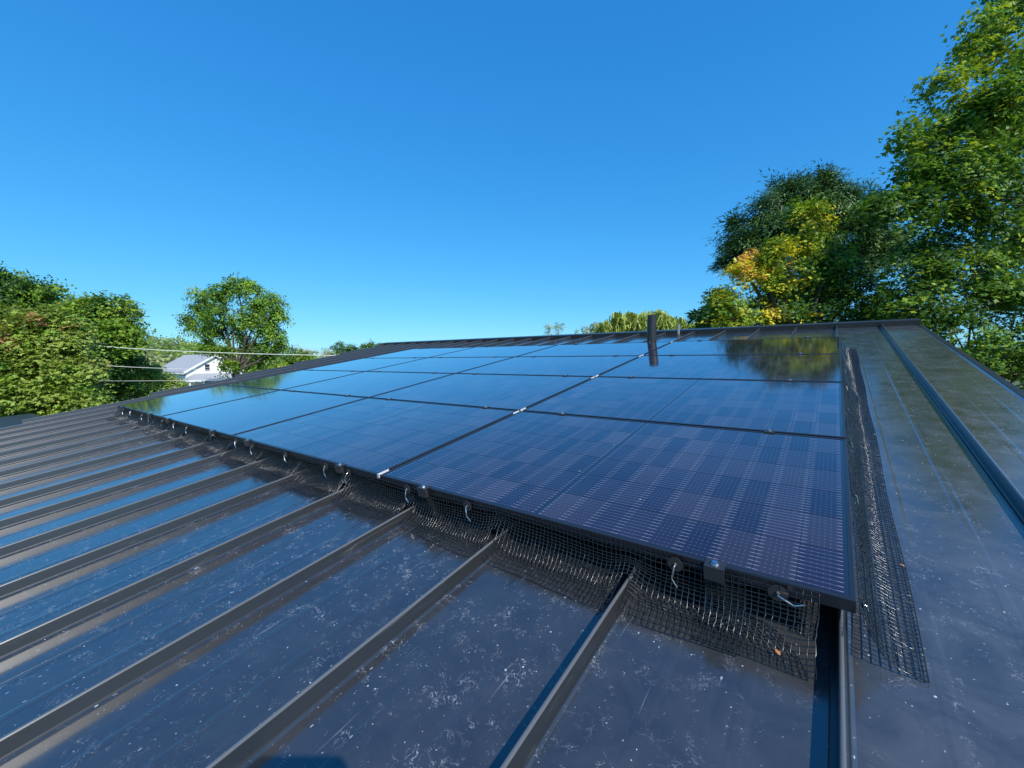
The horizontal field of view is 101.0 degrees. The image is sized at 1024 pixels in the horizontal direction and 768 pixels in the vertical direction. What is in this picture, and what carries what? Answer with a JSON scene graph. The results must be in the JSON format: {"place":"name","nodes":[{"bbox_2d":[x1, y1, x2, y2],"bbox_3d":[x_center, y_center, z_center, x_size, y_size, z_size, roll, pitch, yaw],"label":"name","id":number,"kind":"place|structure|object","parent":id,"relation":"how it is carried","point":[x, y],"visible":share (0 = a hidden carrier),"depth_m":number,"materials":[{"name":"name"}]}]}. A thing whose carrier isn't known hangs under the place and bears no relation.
{"place":"outdoors","nodes":[
{"label":"outdoors","id":0,"kind":"place"},
{"bbox_2d":[88,364,210,369],"bbox_3d":[-18.731,-0.900,21.348,5.692,0.425,0.379,-2,3,-32],"label":"overhead wire","id":1,"kind":"object","parent":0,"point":[161,368],"visible":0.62,"depth_m":21.72,"materials":[{"name":"grey"}]},
{"bbox_2d":[91,345,334,355],"bbox_3d":[-14.002,-1.942,23.025,17.960,0.835,0.092,-1,3,-19],"label":"overhead wire","id":2,"kind":"object","parent":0,"point":[217,352],"visible":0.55,"depth_m":22.41,"materials":[{"name":"grey metal"}]},
{"bbox_2d":[0,0,1023,357],"label":"sky","id":3,"kind":"structure","parent":0,"point":[393,170],"materials":[{"name":"blue"}]},
{"bbox_2d":[76,341,1023,406],"bbox_3d":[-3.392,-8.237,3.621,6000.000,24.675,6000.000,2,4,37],"label":"ground","id":4,"kind":"structure","parent":0,"point":[173,357],"depth_m":251.50,"materials":[{"name":"green plant"}]},
{"bbox_2d":[0,413,40,427],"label":"roof","id":5,"kind":"structure","parent":4,"relation":"on","point":[6,421],"depth_m":8.11,"materials":[{"name":"paint"}]},
{"bbox_2d":[0,261,80,325],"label":"ash tree","id":6,"kind":"object","parent":4,"relation":"on","point":[21,291],"visible":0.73,"depth_m":26.45,"materials":[{"name":"green plant"}]},
{"bbox_2d":[0,299,124,416],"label":"maple tree","id":7,"kind":"object","parent":4,"relation":"on","point":[48,372],"visible":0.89,"depth_m":14.28,"materials":[{"name":"green plant"}]},
{"bbox_2d":[43,290,159,403],"bbox_3d":[-21.623,-0.727,22.002,5.604,8.365,3.770,0,3,9],"label":"maple tree","id":8,"kind":"object","parent":4,"relation":"on","point":[112,321],"visible":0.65,"depth_m":21.68,"materials":[{"name":"green plant"}]},
{"bbox_2d":[103,354,167,403],"bbox_3d":[-22.376,0.760,24.087,4.408,5.177,3.927,-1,3,-22],"label":"leafy bush","id":9,"kind":"object","parent":4,"relation":"on","point":[129,387],"visible":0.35,"depth_m":23.75,"materials":[{"name":"green plant"}]},
{"bbox_2d":[115,369,173,393],"bbox_3d":[-30.537,0.571,34.492,4.767,4.474,3.255,1,3,21],"label":"leafy bush","id":10,"kind":"object","parent":4,"relation":"on","point":[150,383],"visible":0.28,"depth_m":34.52,"materials":[{"name":"green plant"}]},
{"bbox_2d":[139,371,193,397],"bbox_3d":[-31.460,0.638,38.061,5.070,3.970,3.429,-1,3,-14],"label":"leafy bush","id":11,"kind":"object","parent":4,"relation":"on","point":[174,385],"visible":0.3,"depth_m":37.90,"materials":[{"name":"green plant"}]},
{"bbox_2d":[160,354,244,390],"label":"white house","id":12,"kind":"structure","parent":4,"relation":"on","point":[187,366],"depth_m":56.84,"materials":[{"name":"grey"}]},
{"bbox_2d":[204,364,209,370],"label":"window","id":13,"kind":"structure","parent":12,"relation":"in","point":[206,366],"depth_m":56.90,"materials":[{"name":"white"}]},
{"bbox_2d":[171,271,295,378],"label":"elm tree","id":14,"kind":"object","parent":4,"relation":"on","point":[256,316],"visible":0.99,"depth_m":45.44,"materials":[{"name":"green plant"}]},
{"bbox_2d":[260,343,320,369],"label":"leafy bush","id":15,"kind":"object","parent":4,"relation":"on","point":[301,354],"visible":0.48,"depth_m":59.35,"materials":[{"name":"green plant"}]},
{"bbox_2d":[306,347,338,356],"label":"bare thicket","id":16,"kind":"object","parent":4,"relation":"on","point":[326,353],"visible":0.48,"depth_m":74.59,"materials":[{"name":"plant"}]},
{"bbox_2d":[329,341,350,354],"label":"pine tree","id":17,"kind":"object","parent":4,"relation":"on","point":[342,347],"visible":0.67,"depth_m":94.80,"materials":[{"name":"green plant"}]},
{"bbox_2d":[347,343,355,351],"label":"pine tree","id":18,"kind":"object","parent":4,"relation":"on","point":[352,346],"visible":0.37,"depth_m":96.88,"materials":[{"name":"green plant"}]},
{"bbox_2d":[354,343,368,349],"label":"pine tree","id":19,"kind":"object","parent":4,"relation":"on","point":[363,346],"visible":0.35,"depth_m":98.71,"materials":[{"name":"green plant"}]},
{"bbox_2d":[365,340,375,347],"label":"pine tree","id":20,"kind":"object","parent":4,"relation":"on","point":[371,344],"visible":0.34,"depth_m":100.30,"materials":[{"name":"green plant"}]},
{"bbox_2d":[0,318,1023,767],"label":"metal roof building","id":21,"kind":"structure","parent":4,"relation":"on","point":[166,604],"depth_m":1.18,"materials":[{"name":"paint"}]},
{"bbox_2d":[168,422,180,433],"bbox_3d":[-1.776,-0.080,5.675,0.078,0.104,4.608,2,14,37],"label":"mounting rail","id":22,"kind":"object","parent":21,"relation":"on","point":[176,426],"visible":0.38,"depth_m":3.91,"materials":[{"name":"grey metal"}]},
{"bbox_2d":[283,371,453,397],"bbox_3d":[-1.681,-0.011,4.884,1.722,0.033,1.134,2,14,37],"label":"solar panel","id":23,"kind":"object","parent":22,"relation":"on","point":[366,384],"visible":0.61,"depth_m":4.77,"materials":[{"name":"blue"}]},
{"bbox_2d":[369,357,512,373],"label":"solar panel","id":24,"kind":"object","parent":22,"relation":"on","point":[454,365],"visible":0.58,"depth_m":5.69,"materials":[{"name":"blue"}]},
{"bbox_2d":[429,345,555,357],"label":"solar panel","id":25,"kind":"object","parent":22,"relation":"on","point":[506,351],"visible":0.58,"depth_m":6.61,"materials":[{"name":"blue"}]},
{"bbox_2d":[118,385,278,419],"bbox_3d":[-3.756,0.181,5.040,1.722,0.032,1.134,2,14,37],"label":"solar panel","id":26,"kind":"object","parent":21,"relation":"on","point":[173,404],"visible":0.76,"depth_m":4.94,"materials":[{"name":"blue"}]},
{"bbox_2d":[212,435,226,448],"bbox_3d":[-0.895,-0.045,5.008,0.078,0.104,4.608,2,14,37],"label":"mounting rail","id":27,"kind":"object","parent":21,"relation":"on","point":[218,439],"visible":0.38,"depth_m":3.24,"materials":[{"name":"grey metal"}]},
{"bbox_2d":[208,429,215,435],"bbox_3d":[-2.287,0.370,3.225,0.048,0.047,0.039,2,14,37],"label":"end clamp","id":28,"kind":"object","parent":27,"relation":"attached to","point":[211,431],"visible":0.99,"depth_m":3.21,"materials":[{"name":"grey metal"}]},
{"bbox_2d":[248,446,264,460],"bbox_3d":[-0.377,-0.025,4.616,0.078,0.104,4.608,2,14,37],"label":"mounting rail","id":29,"kind":"object","parent":21,"relation":"on","point":[257,453],"visible":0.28,"depth_m":2.85,"materials":[{"name":"grey metal"}]},
{"bbox_2d":[243,439,252,446],"bbox_3d":[-1.769,0.390,2.833,0.048,0.047,0.039,2,14,37],"label":"end clamp","id":30,"kind":"object","parent":29,"relation":"attached to","point":[247,442],"visible":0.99,"depth_m":2.82,"materials":[{"name":"grey metal"}]},
{"bbox_2d":[370,373,594,411],"bbox_3d":[-0.290,0.043,3.832,1.728,0.034,1.136,2,14,37],"label":"solar panel","id":31,"kind":"object","parent":29,"relation":"on","point":[510,392],"visible":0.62,"depth_m":3.69,"materials":[{"name":"blue"}]},
{"bbox_2d":[457,356,640,376],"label":"solar panel","id":32,"kind":"object","parent":29,"relation":"on","point":[592,366],"visible":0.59,"depth_m":4.61,"materials":[{"name":"blue"}]},
{"bbox_2d":[516,341,672,356],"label":"solar panel","id":33,"kind":"object","parent":29,"relation":"on","point":[626,349],"visible":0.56,"depth_m":5.53,"materials":[{"name":"blue"}]},
{"bbox_2d":[160,390,364,438],"bbox_3d":[-2.367,0.235,3.990,1.722,0.032,1.134,2,14,37],"label":"solar panel","id":34,"kind":"object","parent":21,"relation":"on","point":[235,417],"visible":0.73,"depth_m":3.85,"materials":[{"name":"blue"}]},
{"bbox_2d":[339,471,357,485],"bbox_3d":[0.520,0.011,3.938,0.078,0.104,4.608,2,14,37],"label":"mounting rail","id":35,"kind":"object","parent":21,"relation":"on","point":[348,482],"visible":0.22,"depth_m":2.17,"materials":[{"name":"grey metal"}]},
{"bbox_2d":[335,462,346,473],"bbox_3d":[-0.873,0.425,2.154,0.048,0.047,0.039,2,14,37],"label":"end clamp","id":36,"kind":"object","parent":35,"relation":"attached to","point":[339,467],"visible":1,"depth_m":2.14,"materials":[{"name":"grey metal"}]},
{"bbox_2d":[232,398,518,479],"bbox_3d":[-0.977,0.290,2.936,1.728,0.034,1.140,2,14,37],"label":"solar panel","id":37,"kind":"object","parent":21,"relation":"on","point":[375,436],"visible":0.98,"depth_m":2.74,"materials":[{"name":"blue"}]},
{"bbox_2d":[107,405,746,655],"bbox_3d":[-2.135,0.449,3.042,6.745,0.147,0.147,2,14,37],"label":"wire guard","id":38,"kind":"object","parent":21,"relation":"on","point":[169,433],"visible":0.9,"depth_m":1.53,"materials":[{"name":"black metal"}]},
{"bbox_2d":[323,463,327,476],"bbox_3d":[-0.992,0.454,2.237,0.043,0.075,0.018,2,4,36],"label":"clip","id":39,"kind":"object","parent":38,"relation":"attached to","point":[325,466],"visible":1,"depth_m":2.23,"materials":[{"name":"grey plastic"}]},
{"bbox_2d":[344,469,350,482],"bbox_3d":[-0.821,0.462,2.108,0.041,0.078,0.018,2,4,34],"label":"clip","id":40,"kind":"object","parent":38,"relation":"attached to","point":[348,472],"visible":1,"depth_m":2.11,"materials":[{"name":"grey plastic"}]},
{"bbox_2d":[404,485,409,502],"bbox_3d":[-0.458,0.475,1.832,0.044,0.074,0.018,2,4,37],"label":"clip","id":41,"kind":"object","parent":38,"relation":"attached to","point":[407,489],"visible":1,"depth_m":1.83,"materials":[{"name":"grey plastic"}]},
{"bbox_2d":[463,501,470,521],"bbox_3d":[-0.174,0.487,1.614,0.041,0.074,0.023,-15,3,39],"label":"clip","id":42,"kind":"object","parent":38,"relation":"attached to","point":[466,505],"visible":1,"depth_m":1.62,"materials":[{"name":"grey plastic"}]},
{"bbox_2d":[667,557,682,587],"bbox_3d":[0.443,0.512,1.150,0.041,0.078,0.018,2,4,37],"label":"clip","id":43,"kind":"object","parent":38,"relation":"attached to","point":[675,564],"visible":1,"depth_m":1.15,"materials":[{"name":"grey plastic"}]},
{"bbox_2d":[422,495,445,519],"bbox_3d":[1.026,0.030,3.554,0.078,0.104,4.608,2,14,37],"label":"mounting rail","id":44,"kind":"object","parent":21,"relation":"on","point":[435,500],"visible":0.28,"depth_m":1.79,"materials":[{"name":"grey metal"}]},
{"bbox_2d":[417,484,431,497],"bbox_3d":[-0.366,0.445,1.771,0.048,0.047,0.039,2,14,37],"label":"end clamp","id":45,"kind":"object","parent":44,"relation":"attached to","point":[422,490],"visible":1,"depth_m":1.76,"materials":[{"name":"grey metal"}]},
{"bbox_2d":[647,315,656,341],"bbox_3d":[1.929,-0.684,5.824,0.240,0.530,0.240,2,4,37],"label":"vent pipe","id":46,"kind":"object","parent":21,"relation":"on","point":[651,326],"visible":0.56,"depth_m":5.77,"materials":[{"name":"black plastic"}]},
{"bbox_2d":[676,324,680,335],"bbox_3d":[2.867,-0.916,7.266,0.100,0.220,0.100,2,4,37],"label":"vent stub","id":47,"kind":"object","parent":21,"relation":"on","point":[678,329],"visible":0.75,"depth_m":7.25,"materials":[{"name":"grey metal"}]},
{"bbox_2d":[708,577,743,618],"bbox_3d":[1.920,0.066,2.878,0.078,0.104,4.608,2,14,37],"label":"mounting rail","id":48,"kind":"object","parent":21,"relation":"on","point":[722,590],"visible":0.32,"depth_m":1.11,"materials":[{"name":"grey metal"}]},
{"bbox_2d":[381,411,856,612],"bbox_3d":[0.410,0.345,1.888,1.722,0.032,1.134,2,14,37],"label":"solar panel","id":49,"kind":"object","parent":48,"relation":"on","point":[774,506],"visible":1,"depth_m":1.56,"materials":[{"name":"blue"}]},
{"bbox_2d":[523,377,845,438],"bbox_3d":[1.096,0.099,2.782,1.722,0.033,1.134,2,14,37],"label":"solar panel","id":50,"kind":"object","parent":48,"relation":"on","point":[807,408],"visible":0.98,"depth_m":2.58,"materials":[{"name":"blue"}]},
{"bbox_2d":[704,557,726,583],"bbox_3d":[0.528,0.480,1.095,0.048,0.047,0.039,2,14,37],"label":"end clamp","id":51,"kind":"object","parent":48,"relation":"attached to","point":[713,570],"visible":1,"depth_m":1.08,"materials":[{"name":"grey metal"}]},
{"bbox_2d":[597,354,842,381],"bbox_3d":[1.783,-0.148,3.677,1.722,0.033,1.134,2,14,37],"label":"solar panel","id":52,"kind":"object","parent":48,"relation":"on","point":[804,367],"visible":0.72,"depth_m":3.53,"materials":[{"name":"blue"}]},
{"bbox_2d":[643,337,840,355],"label":"solar panel","id":53,"kind":"object","parent":48,"relation":"on","point":[821,345],"visible":0.74,"depth_m":4.46,"materials":[{"name":"blue"}]},
{"bbox_2d":[764,429,774,432],"bbox_3d":[1.212,0.235,1.986,0.044,0.047,0.038,2,14,37],"label":"clamp","id":54,"kind":"object","parent":48,"relation":"attached to","point":[769,431],"visible":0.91,"depth_m":1.98,"materials":[{"name":"grey metal"}]},
{"bbox_2d":[695,562,819,679],"bbox_3d":[0.575,0.552,1.000,0.246,0.146,0.117,2,14,37],"label":"wire guard","id":55,"kind":"object","parent":21,"relation":"on","point":[771,620],"visible":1,"depth_m":1.01,"materials":[{"name":"black metal"}]},
{"bbox_2d":[768,585,804,606],"bbox_3d":[0.646,0.502,0.993,0.018,0.041,0.079,-2,4,-34],"label":"clip","id":56,"kind":"object","parent":55,"relation":"attached to","point":[776,593],"visible":1,"depth_m":1.01,"materials":[{"name":"grey plastic"}]},
{"bbox_2d":[841,339,929,682],"bbox_3d":[2.192,0.062,2.681,0.140,0.133,4.647,2,14,37],"label":"wire guard","id":57,"kind":"object","parent":21,"relation":"on","point":[854,450],"visible":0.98,"depth_m":1.34,"materials":[{"name":"black metal"}]},
{"bbox_3d":[-3.182,-0.135,6.739,0.078,0.104,4.608,2,14,37],"label":"mounting rail","id":58,"kind":"object","parent":21,"relation":"on","visible":0},
{"bbox_2d":[226,370,363,389],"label":"solar panel","id":59,"kind":"object","parent":58,"relation":"on","point":[289,380],"visible":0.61,"depth_m":5.85,"materials":[{"name":"blue"}]},
{"bbox_2d":[305,358,423,371],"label":"solar panel","id":60,"kind":"object","parent":58,"relation":"on","point":[365,364],"visible":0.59,"depth_m":6.76,"materials":[{"name":"blue"}]},
{"bbox_2d":[368,347,473,357],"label":"solar panel","id":61,"kind":"object","parent":58,"relation":"on","point":[423,353],"visible":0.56,"depth_m":7.66,"materials":[{"name":"blue"}]},
{"bbox_2d":[9,333,1023,379],"bbox_3d":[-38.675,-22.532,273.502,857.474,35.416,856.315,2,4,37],"label":"distant woods","id":62,"kind":"object","parent":4,"relation":"on","point":[161,360],"visible":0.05,"depth_m":237.87,"materials":[{"name":"green plant"}]},
{"bbox_2d":[543,323,553,334],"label":"birch tree","id":63,"kind":"object","parent":4,"relation":"on","point":[548,331],"visible":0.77,"depth_m":79.54,"materials":[{"name":"green plant"}]},
{"bbox_2d":[552,322,566,334],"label":"birch tree","id":64,"kind":"object","parent":4,"relation":"on","point":[558,331],"visible":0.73,"depth_m":80.13,"materials":[{"name":"green plant"}]},
{"bbox_2d":[574,319,601,333],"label":"shrub","id":65,"kind":"object","parent":4,"relation":"on","point":[590,328],"visible":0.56,"depth_m":66.00,"materials":[{"name":"green plant"}]},
{"bbox_2d":[593,308,686,332],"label":"willow tree","id":66,"kind":"object","parent":4,"relation":"on","point":[627,321],"visible":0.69,"depth_m":60.98,"materials":[{"name":"green plant"}]},
{"bbox_2d":[680,322,695,328],"bbox_3d":[17.075,-1.964,40.361,3.268,8.926,2.989,1,3,17],"label":"shrub","id":67,"kind":"object","parent":4,"relation":"on","point":[686,326],"visible":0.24,"depth_m":39.66,"materials":[{"name":"green plant"}]},
{"bbox_2d":[684,285,728,328],"bbox_3d":[10.069,-0.703,21.098,2.875,8.411,2.242,-2,3,-28],"label":"spruce tree","id":68,"kind":"object","parent":4,"relation":"on","point":[692,315],"visible":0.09,"depth_m":21.00,"materials":[{"name":"plant"}]},
{"bbox_2d":[690,193,911,328],"bbox_3d":[12.950,-2.056,18.179,10.372,11.417,4.094,0,3,-9],"label":"maple tree","id":69,"kind":"object","parent":4,"relation":"on","point":[782,300],"visible":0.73,"depth_m":17.30,"materials":[{"name":"green plant"}]},
{"bbox_2d":[706,157,941,299],"bbox_3d":[18.198,-5.025,25.742,13.245,16.559,6.928,0,3,9],"label":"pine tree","id":70,"kind":"object","parent":4,"relation":"on","point":[828,184],"visible":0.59,"depth_m":24.23,"materials":[{"name":"plant"}]},
{"bbox_2d":[831,0,1023,275],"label":"maple tree","id":71,"kind":"object","parent":4,"relation":"on","point":[987,124],"visible":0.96,"depth_m":15.11,"materials":[{"name":"green plant"}]},
{"bbox_2d":[853,226,1023,390],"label":"maple tree","id":72,"kind":"object","parent":4,"relation":"on","point":[1002,293],"visible":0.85,"depth_m":14.94,"materials":[{"name":"green plant"}]}
]}

